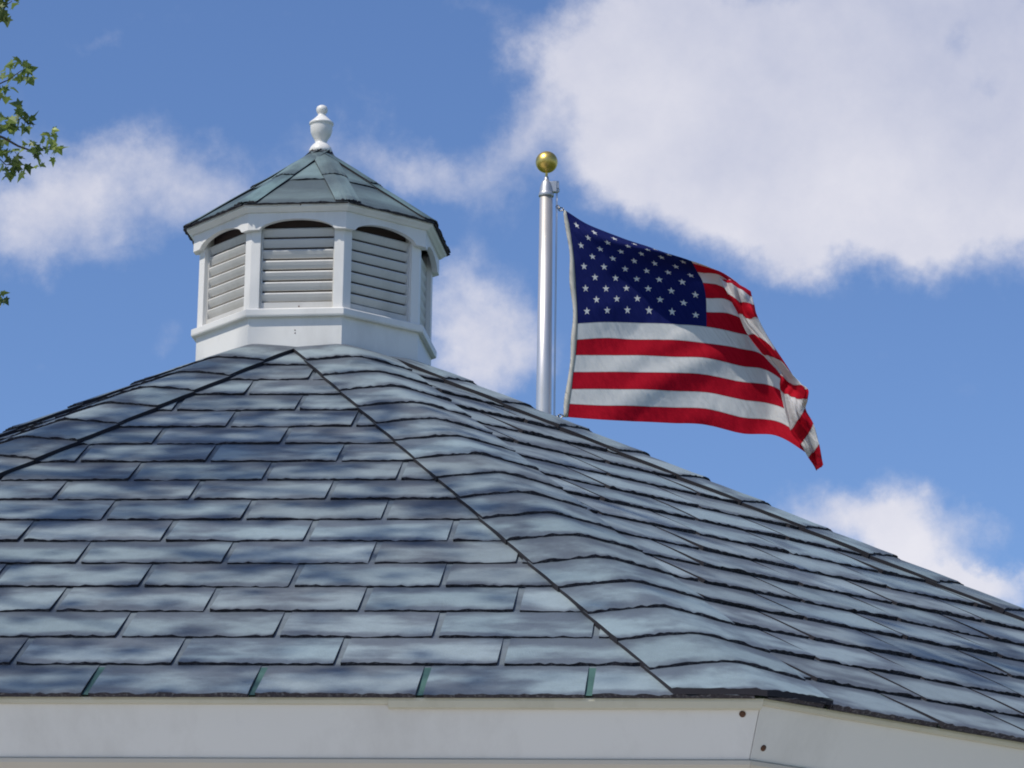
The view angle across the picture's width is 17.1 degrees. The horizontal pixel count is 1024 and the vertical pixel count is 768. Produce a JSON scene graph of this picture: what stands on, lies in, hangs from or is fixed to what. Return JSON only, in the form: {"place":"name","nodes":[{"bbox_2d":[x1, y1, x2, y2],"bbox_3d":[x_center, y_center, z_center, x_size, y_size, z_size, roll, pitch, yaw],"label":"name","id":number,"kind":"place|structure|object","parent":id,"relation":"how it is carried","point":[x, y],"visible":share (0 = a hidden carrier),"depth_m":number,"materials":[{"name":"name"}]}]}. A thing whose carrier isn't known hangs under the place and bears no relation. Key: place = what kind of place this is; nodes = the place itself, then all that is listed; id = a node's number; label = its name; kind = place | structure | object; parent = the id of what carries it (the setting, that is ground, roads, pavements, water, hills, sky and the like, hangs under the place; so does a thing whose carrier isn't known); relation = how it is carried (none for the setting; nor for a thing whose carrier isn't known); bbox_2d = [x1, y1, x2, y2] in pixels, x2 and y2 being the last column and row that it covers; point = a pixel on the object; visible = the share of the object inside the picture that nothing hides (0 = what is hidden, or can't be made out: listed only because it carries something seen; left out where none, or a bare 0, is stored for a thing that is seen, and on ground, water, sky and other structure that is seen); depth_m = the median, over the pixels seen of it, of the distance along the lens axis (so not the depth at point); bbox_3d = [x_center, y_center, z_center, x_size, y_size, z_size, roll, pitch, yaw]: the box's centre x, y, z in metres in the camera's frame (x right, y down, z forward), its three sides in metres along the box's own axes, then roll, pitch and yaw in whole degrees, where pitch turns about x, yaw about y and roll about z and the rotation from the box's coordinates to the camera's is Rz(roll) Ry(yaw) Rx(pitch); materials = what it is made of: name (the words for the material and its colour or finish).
{"place":"outdoors","nodes":[
{"label":"outdoors","id":0,"kind":"place"},
{"bbox_2d":[0,105,1023,767],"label":"gazebo","id":1,"kind":"object","parent":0,"point":[310,507],"visible":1,"depth_m":7.06,"materials":[{"name":"grey tile"}]},
{"bbox_2d":[0,0,1023,607],"label":"sky","id":2,"kind":"structure","parent":0,"point":[856,167],"materials":[{"name":"blue"}]},
{"label":"ground","id":3,"kind":"structure","parent":0,"visible":0},
{"bbox_2d":[0,0,66,305],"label":"maple tree","id":4,"kind":"object","parent":3,"relation":"on","point":[11,127],"visible":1,"depth_m":10.85,"materials":[{"name":"green plant"}]},
{"bbox_2d":[536,151,559,413],"bbox_3d":[0.119,2.173,15.357,0.220,6.792,0.220,1,-15,0],"label":"flagpole","id":5,"kind":"object","parent":3,"relation":"on","point":[546,162],"visible":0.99,"depth_m":16.03,"materials":[{"name":"metal"}]},
{"bbox_2d":[556,205,822,470],"bbox_3d":[0.825,-0.218,16.017,1.255,1.284,0.380,1,-15,0],"label":"national flag","id":6,"kind":"object","parent":5,"relation":"hanging from","point":[659,336],"visible":1,"depth_m":16.01,"materials":[{"name":"multicoloured fabric"}]}
]}

